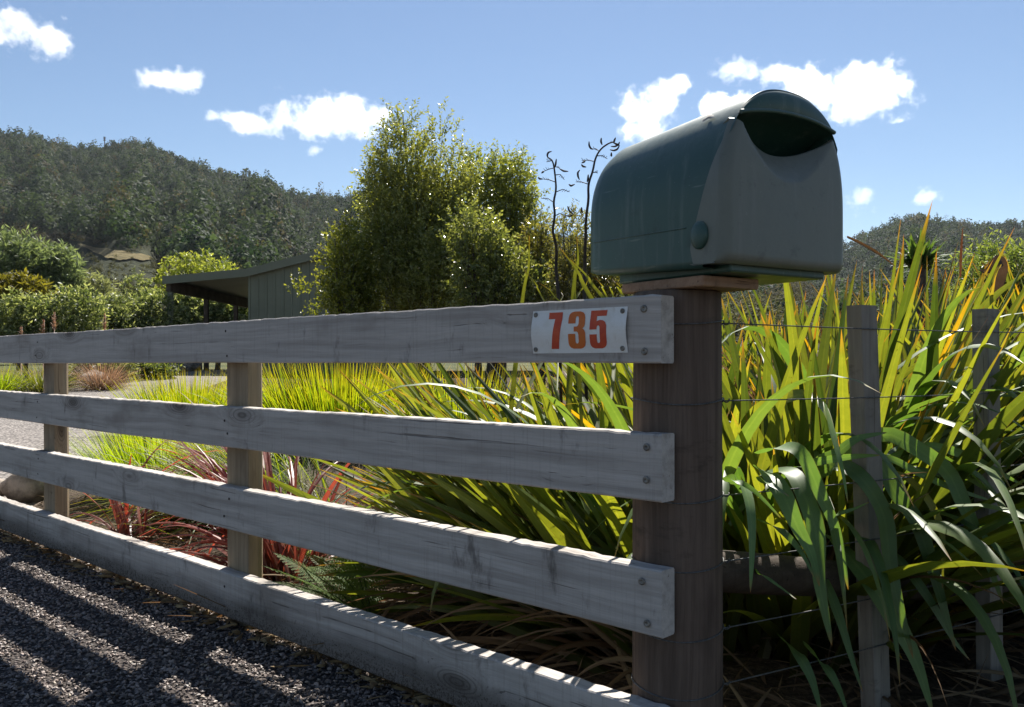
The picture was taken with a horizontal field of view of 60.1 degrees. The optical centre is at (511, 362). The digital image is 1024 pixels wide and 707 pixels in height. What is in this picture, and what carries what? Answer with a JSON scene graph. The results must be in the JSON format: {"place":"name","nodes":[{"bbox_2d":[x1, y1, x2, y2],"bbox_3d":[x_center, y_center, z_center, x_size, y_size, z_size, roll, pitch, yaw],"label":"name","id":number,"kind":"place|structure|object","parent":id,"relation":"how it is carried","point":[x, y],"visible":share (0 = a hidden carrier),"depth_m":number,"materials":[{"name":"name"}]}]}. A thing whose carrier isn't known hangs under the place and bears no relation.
{"place":"outdoors","nodes":[
{"label":"outdoors","id":0,"kind":"place"},
{"bbox_2d":[39,319,46,380],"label":"plume grass","id":1,"kind":"object","parent":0,"point":[43,326],"depth_m":15.19,"materials":[{"name":"brown plant"}]},
{"bbox_2d":[50,312,57,332],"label":"plume grass","id":2,"kind":"object","parent":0,"point":[53,324],"depth_m":15.40,"materials":[{"name":"brown plant"}]},
{"bbox_2d":[101,313,106,329],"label":"plume grass","id":3,"kind":"object","parent":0,"point":[104,323],"depth_m":15.79,"materials":[{"name":"brown plant"}]},
{"bbox_2d":[0,370,226,505],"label":"driveway","id":4,"kind":"structure","parent":0,"point":[22,433],"depth_m":7.86,"materials":[{"name":"grey gravel"}]},
{"bbox_2d":[0,474,43,501],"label":"boulder","id":5,"kind":"object","parent":4,"relation":"on","point":[17,488],"visible":0.47,"depth_m":4.15,"materials":[{"name":"stone"}]},
{"bbox_2d":[78,243,150,259],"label":"field","id":6,"kind":"structure","parent":0,"point":[110,253],"depth_m":217.76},
{"bbox_2d":[184,363,194,370],"bbox_3d":[-7.872,0.093,21.623,0.290,0.257,0.266,0,0,1],"label":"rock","id":7,"kind":"object","parent":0,"point":[192,365],"visible":0.43,"depth_m":21.52,"materials":[{"name":"stone"}]},
{"bbox_2d":[0,532,451,706],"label":"road","id":8,"kind":"structure","parent":0,"point":[143,686],"depth_m":1.96,"materials":[{"name":"grey gravel"}]},
{"bbox_2d":[0,148,819,354],"bbox_3d":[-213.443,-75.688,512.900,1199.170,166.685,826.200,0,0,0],"label":"hill","id":9,"kind":"structure","parent":0,"point":[136,263],"depth_m":225.72,"materials":[{"name":"green plant"}]},
{"bbox_2d":[242,168,250,176],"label":"ridge tree","id":10,"kind":"object","parent":9,"relation":"on","point":[248,172],"visible":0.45,"depth_m":619.74,"materials":[{"name":"green plant"}]},
{"bbox_2d":[0,125,854,342],"bbox_3d":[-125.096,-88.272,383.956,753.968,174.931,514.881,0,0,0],"label":"forest","id":11,"kind":"object","parent":9,"relation":"on","point":[241,221],"visible":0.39,"depth_m":341.46,"materials":[{"name":"green plant"}]},
{"bbox_2d":[0,355,1023,706],"bbox_3d":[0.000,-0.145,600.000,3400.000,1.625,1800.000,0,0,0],"label":"ground","id":12,"kind":"structure","parent":0,"point":[940,651],"depth_m":1.98,"materials":[{"name":"soil"}]},
{"bbox_2d":[0,363,41,391],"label":"grass tussock","id":13,"kind":"object","parent":12,"relation":"on","point":[5,386],"depth_m":12.55,"materials":[{"name":"green plant"}]},
{"bbox_2d":[0,224,58,363],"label":"willow tree","id":14,"kind":"object","parent":12,"relation":"on","point":[16,254],"visible":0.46,"depth_m":44.22,"materials":[{"name":"green plant"}]},
{"bbox_2d":[0,266,59,370],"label":"shrub","id":15,"kind":"object","parent":12,"relation":"on","point":[23,281],"visible":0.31,"depth_m":25.60,"materials":[{"name":"green plant"}]},
{"bbox_2d":[0,286,61,378],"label":"shrub","id":16,"kind":"object","parent":12,"relation":"on","point":[17,317],"visible":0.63,"depth_m":16.70,"materials":[{"name":"green plant"}]},
{"bbox_2d":[1,363,98,392],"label":"grass tussock","id":17,"kind":"object","parent":12,"relation":"on","point":[37,389],"depth_m":12.78,"materials":[{"name":"green plant"}]},
{"bbox_2d":[29,236,88,308],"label":"willow tree","id":18,"kind":"object","parent":12,"relation":"on","point":[66,271],"visible":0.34,"depth_m":45.41,"materials":[{"name":"green plant"}]},
{"bbox_2d":[38,282,114,377],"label":"shrub","id":19,"kind":"object","parent":12,"relation":"on","point":[71,322],"visible":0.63,"depth_m":17.24,"materials":[{"name":"green plant"}]},
{"bbox_2d":[62,267,120,323],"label":"willow tree","id":20,"kind":"object","parent":12,"relation":"on","point":[101,285],"visible":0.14,"depth_m":46.52,"materials":[{"name":"green plant"}]},
{"bbox_2d":[79,371,106,382],"bbox_3d":[-6.864,0.284,14.535,0.460,0.280,0.436,0,0,19],"label":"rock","id":21,"kind":"object","parent":12,"relation":"on","point":[90,376],"visible":0.15,"depth_m":14.41,"materials":[{"name":"stone"}]},
{"bbox_2d":[68,363,142,382],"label":"shrub","id":22,"kind":"object","parent":12,"relation":"on","point":[130,366],"visible":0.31,"depth_m":15.28,"materials":[{"name":"green plant"}]},
{"bbox_2d":[68,363,145,391],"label":"grass tussock","id":23,"kind":"object","parent":12,"relation":"on","point":[101,382],"depth_m":13.26,"materials":[{"name":"brown plant"}]},
{"bbox_2d":[92,292,135,329],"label":"shrub","id":24,"kind":"object","parent":12,"relation":"on","point":[120,320],"visible":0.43,"depth_m":18.88,"materials":[{"name":"green plant"}]},
{"bbox_2d":[116,291,156,327],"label":"shrub","id":25,"kind":"object","parent":12,"relation":"on","point":[134,311],"visible":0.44,"depth_m":19.39,"materials":[{"name":"green plant"}]},
{"bbox_2d":[116,266,160,320],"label":"shrub","id":26,"kind":"object","parent":12,"relation":"on","point":[148,281],"visible":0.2,"depth_m":23.86,"materials":[{"name":"green plant"}]},
{"bbox_2d":[70,441,216,548],"bbox_3d":[-1.395,0.549,3.350,0.715,0.511,0.780,0,0,-27],"label":"red flax","id":27,"kind":"object","parent":12,"relation":"on","point":[122,522],"visible":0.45,"depth_m":3.29,"materials":[{"name":"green plant"}]},
{"bbox_2d":[129,286,178,326],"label":"shrub","id":28,"kind":"object","parent":12,"relation":"on","point":[151,300],"visible":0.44,"depth_m":19.82,"materials":[{"name":"green plant"}]},
{"bbox_2d":[38,429,274,504],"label":"grass tussock","id":29,"kind":"object","parent":12,"relation":"on","point":[136,456],"depth_m":4.16,"materials":[{"name":"green plant"}]},
{"bbox_2d":[133,363,185,379],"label":"shrub","id":30,"kind":"object","parent":12,"relation":"on","point":[153,368],"visible":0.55,"depth_m":16.23,"materials":[{"name":"green plant"}]},
{"bbox_2d":[174,364,184,371],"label":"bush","id":31,"kind":"object","parent":12,"relation":"on","point":[181,368],"visible":0.18,"depth_m":19.98,"materials":[{"name":"plant"}]},
{"bbox_2d":[184,365,190,370],"bbox_3d":[-7.822,0.161,21.072,0.356,0.212,0.274,0,0,-6],"label":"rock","id":32,"kind":"object","parent":12,"relation":"on","point":[187,368],"visible":0.3,"depth_m":21.02,"materials":[{"name":"stone"}]},
{"bbox_2d":[164,294,211,324],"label":"shrub","id":33,"kind":"object","parent":12,"relation":"on","point":[189,309],"visible":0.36,"depth_m":27.68,"materials":[{"name":"green plant"}]},
{"bbox_2d":[102,368,274,438],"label":"grass tussock","id":34,"kind":"object","parent":12,"relation":"on","point":[175,395],"depth_m":7.33,"materials":[{"name":"green plant"}]},
{"bbox_2d":[152,248,236,316],"bbox_3d":[-10.529,-1.817,29.994,3.102,4.225,3.129,0,0,0],"label":"broadleaf tree","id":35,"kind":"object","parent":12,"relation":"on","point":[191,265],"visible":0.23,"depth_m":29.53,"materials":[{"name":"green plant"}]},
{"bbox_2d":[70,403,352,550],"bbox_3d":[-1.255,0.479,3.706,1.293,0.697,1.647,0,0,0],"label":"grass tussock","id":36,"kind":"object","parent":12,"relation":"on","point":[220,458],"depth_m":3.64,"materials":[{"name":"plant"}]},
{"bbox_2d":[200,299,240,369],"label":"shrub","id":37,"kind":"object","parent":12,"relation":"on","point":[220,312],"visible":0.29,"depth_m":28.19,"materials":[{"name":"green plant"}]},
{"bbox_2d":[123,392,338,583],"bbox_3d":[-0.931,0.465,2.935,0.793,0.772,0.736,0,0,0],"label":"red flax","id":38,"kind":"object","parent":12,"relation":"on","point":[270,559],"visible":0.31,"depth_m":2.78,"materials":[{"name":"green plant"}]},
{"bbox_2d":[225,305,247,320],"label":"shrub","id":39,"kind":"object","parent":12,"relation":"on","point":[243,311],"visible":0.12,"depth_m":28.71,"materials":[{"name":"green plant"}]},
{"bbox_2d":[162,241,427,373],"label":"carport shed","id":40,"kind":"structure","parent":12,"relation":"on","point":[259,292],"depth_m":20.00,"materials":[{"name":"green metal"}]},
{"bbox_2d":[213,464,382,525],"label":"fern","id":41,"kind":"object","parent":12,"relation":"on","point":[300,481],"visible":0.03,"depth_m":3.38,"materials":[{"name":"green plant"}]},
{"bbox_2d":[272,456,374,585],"bbox_3d":[-0.511,0.550,2.876,0.441,0.617,0.529,0,0,0],"label":"red flax","id":42,"kind":"object","parent":12,"relation":"on","point":[303,550],"visible":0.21,"depth_m":2.73,"materials":[{"name":"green plant"}]},
{"bbox_2d":[264,552,387,612],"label":"fern","id":43,"kind":"object","parent":12,"relation":"on","point":[350,584],"visible":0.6,"depth_m":2.31,"materials":[{"name":"green plant"}]},
{"bbox_2d":[191,363,472,457],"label":"grass tussock","id":44,"kind":"object","parent":12,"relation":"on","point":[297,396],"depth_m":6.11,"materials":[{"name":"green plant"}]},
{"bbox_2d":[0,294,673,706],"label":"board fence","id":45,"kind":"object","parent":12,"relation":"on","point":[242,506],"visible":0.99,"depth_m":1.84,"materials":[{"name":"grey wood"}]},
{"bbox_2d":[531,306,627,352],"bbox_3d":[0.106,-0.051,1.439,0.197,0.072,0.007,0,0,44],"label":"number plate","id":46,"kind":"object","parent":45,"relation":"attached to","point":[595,330],"visible":1,"depth_m":1.43,"materials":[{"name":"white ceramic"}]},
{"bbox_2d":[284,207,390,389],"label":"shrub","id":47,"kind":"object","parent":12,"relation":"on","point":[345,292],"visible":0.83,"depth_m":8.05,"materials":[{"name":"green plant"}]},
{"bbox_2d":[363,476,389,508],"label":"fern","id":48,"kind":"object","parent":12,"relation":"on","point":[374,495],"depth_m":3.13,"materials":[{"name":"green plant"}]},
{"bbox_2d":[342,96,506,385],"bbox_3d":[-0.828,-0.969,8.508,1.639,3.244,1.553,0,0,0],"label":"broadleaf tree","id":49,"kind":"object","parent":12,"relation":"on","point":[417,253],"visible":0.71,"depth_m":8.33,"materials":[{"name":"green plant"}]},
{"bbox_2d":[279,238,632,655],"bbox_3d":[-0.124,0.247,2.548,1.282,1.237,1.754,0,0,0],"label":"flax plant","id":50,"kind":"object","parent":12,"relation":"on","point":[612,502],"visible":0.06,"depth_m":2.30,"materials":[{"name":"green plant"}]},
{"bbox_2d":[331,363,589,423],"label":"grass tussock","id":51,"kind":"object","parent":12,"relation":"on","point":[456,408],"depth_m":6.01,"materials":[{"name":"green plant"}]},
{"bbox_2d":[435,184,560,397],"bbox_3d":[-0.098,-0.425,7.577,1.137,2.208,0.893,0,0,0],"label":"shrub","id":52,"kind":"object","parent":12,"relation":"on","point":[495,256],"visible":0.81,"depth_m":7.46,"materials":[{"name":"green plant"}]},
{"bbox_2d":[454,138,552,399],"bbox_3d":[-0.142,-0.851,9.305,1.136,2.968,1.172,0,0,-27],"label":"broadleaf tree","id":53,"kind":"object","parent":12,"relation":"on","point":[519,196],"visible":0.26,"depth_m":9.10,"materials":[{"name":"green plant"}]},
{"bbox_2d":[0,489,1023,706],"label":"leaf litter","id":54,"kind":"object","parent":12,"relation":"on","point":[967,670],"visible":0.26,"depth_m":1.92,"materials":[{"name":"brown plant"}]},
{"bbox_2d":[515,203,566,412],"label":"shrub","id":55,"kind":"object","parent":12,"relation":"on","point":[541,247],"visible":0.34,"depth_m":7.93,"materials":[{"name":"green plant"}]},
{"bbox_2d":[538,151,572,402],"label":"flower stalk","id":56,"kind":"object","parent":12,"relation":"on","point":[556,279],"visible":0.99,"depth_m":3.00,"materials":[{"name":"black plant"}]},
{"bbox_2d":[263,363,881,687],"bbox_3d":[0.243,0.513,2.199,1.720,1.093,1.145,0,0,42],"label":"flax plant","id":57,"kind":"object","parent":12,"relation":"on","point":[548,518],"visible":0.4,"depth_m":1.99,"materials":[{"name":"green plant"}]},
{"bbox_2d":[532,198,630,402],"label":"shrub","id":58,"kind":"object","parent":12,"relation":"on","point":[565,266],"visible":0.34,"depth_m":7.30,"materials":[{"name":"green plant"}]},
{"bbox_2d":[569,137,619,401],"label":"flower stalk","id":59,"kind":"object","parent":12,"relation":"on","point":[585,252],"visible":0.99,"depth_m":2.90,"materials":[{"name":"black plant"}]},
{"bbox_2d":[486,293,819,419],"bbox_3d":[0.927,0.164,4.976,2.211,1.118,2.337,0,0,0],"label":"flax plant","id":60,"kind":"object","parent":12,"relation":"on","point":[746,350],"visible":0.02,"depth_m":4.67,"materials":[{"name":"green plant"}]},
{"bbox_2d":[631,289,723,706],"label":"corner post","id":61,"kind":"object","parent":12,"relation":"on","point":[680,397],"visible":0.81,"depth_m":1.38,"materials":[{"name":"brown wood"}]},
{"bbox_2d":[591,89,842,293],"bbox_3d":[0.327,-0.264,1.483,0.289,0.298,0.348,0,0,-34],"label":"mailbox","id":62,"kind":"object","parent":61,"relation":"on","point":[744,194],"visible":1,"depth_m":1.36,"materials":[{"name":"green plastic"}]},
{"bbox_2d":[459,310,962,549],"bbox_3d":[0.660,0.318,2.696,1.941,1.029,1.945,0,0,0],"label":"flax plant","id":63,"kind":"object","parent":12,"relation":"on","point":[628,386],"visible":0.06,"depth_m":2.61,"materials":[{"name":"green plant"}]},
{"bbox_2d":[444,261,1023,706],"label":"flax plant","id":64,"kind":"object","parent":12,"relation":"on","point":[992,541],"visible":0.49,"depth_m":1.79,"materials":[{"name":"green plant"}]},
{"bbox_2d":[620,279,924,422],"bbox_3d":[1.420,0.148,4.739,2.252,1.284,2.280,0,0,-39],"label":"flax plant","id":65,"kind":"object","parent":12,"relation":"on","point":[753,347],"visible":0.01,"depth_m":4.40,"materials":[{"name":"green plant"}]},
{"bbox_2d":[572,200,1023,654],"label":"flax plant","id":66,"kind":"object","parent":12,"relation":"on","point":[927,370],"visible":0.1,"depth_m":2.01,"materials":[{"name":"green plant"}]},
{"bbox_2d":[618,220,1023,404],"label":"flax plant","id":67,"kind":"object","parent":12,"relation":"on","point":[835,321],"visible":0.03,"depth_m":3.31,"materials":[{"name":"green plant"}]},
{"bbox_2d":[722,273,1019,379],"bbox_3d":[2.234,0.178,4.379,2.394,1.293,2.465,0,0,0],"label":"flax plant","id":68,"kind":"object","parent":12,"relation":"on","point":[919,339],"visible":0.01,"depth_m":4.43,"materials":[{"name":"green plant"}]},
{"bbox_2d":[722,305,1023,706],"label":"wire fence","id":69,"kind":"object","parent":12,"relation":"on","point":[791,575],"visible":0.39,"depth_m":1.63,"materials":[{"name":"grey wood"}]},
{"bbox_2d":[723,229,1023,706],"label":"flax plant","id":70,"kind":"object","parent":12,"relation":"on","point":[811,493],"visible":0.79,"depth_m":1.59,"materials":[{"name":"green plant"}]},
{"bbox_2d":[744,271,1023,479],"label":"flax plant","id":71,"kind":"object","parent":12,"relation":"on","point":[904,352],"visible":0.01,"depth_m":3.12,"materials":[{"name":"green plant"}]},
{"bbox_2d":[756,250,1023,375],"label":"flax plant","id":72,"kind":"object","parent":12,"relation":"on","point":[923,336],"visible":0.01,"depth_m":3.14,"materials":[{"name":"green plant"}]},
{"bbox_2d":[883,229,949,362],"bbox_3d":[3.936,-0.300,8.480,0.603,2.007,0.663,0,0,-43],"label":"cabbage tree","id":73,"kind":"object","parent":12,"relation":"on","point":[928,257],"visible":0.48,"depth_m":8.44,"materials":[{"name":"green plant"}]},
{"bbox_2d":[941,227,1023,317],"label":"broadleaf tree","id":74,"kind":"object","parent":12,"relation":"on","point":[1012,256],"visible":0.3,"depth_m":13.83,"materials":[{"name":"green plant"}]},
{"bbox_2d":[0,0,1023,249],"label":"sky","id":75,"kind":"structure","parent":0,"point":[923,100],"materials":[{"name":"blue"}]},
{"bbox_2d":[835,230,1019,289],"bbox_3d":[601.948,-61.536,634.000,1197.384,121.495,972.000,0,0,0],"label":"hill","id":76,"kind":"structure","parent":0,"point":[863,263],"depth_m":629.54,"materials":[{"name":"green plant"}]},
{"bbox_2d":[595,212,1023,329],"bbox_3d":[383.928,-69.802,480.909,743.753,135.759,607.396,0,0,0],"label":"forest","id":77,"kind":"object","parent":76,"relation":"on","point":[879,239],"visible":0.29,"depth_m":538.13,"materials":[{"name":"green plant"}]}
]}

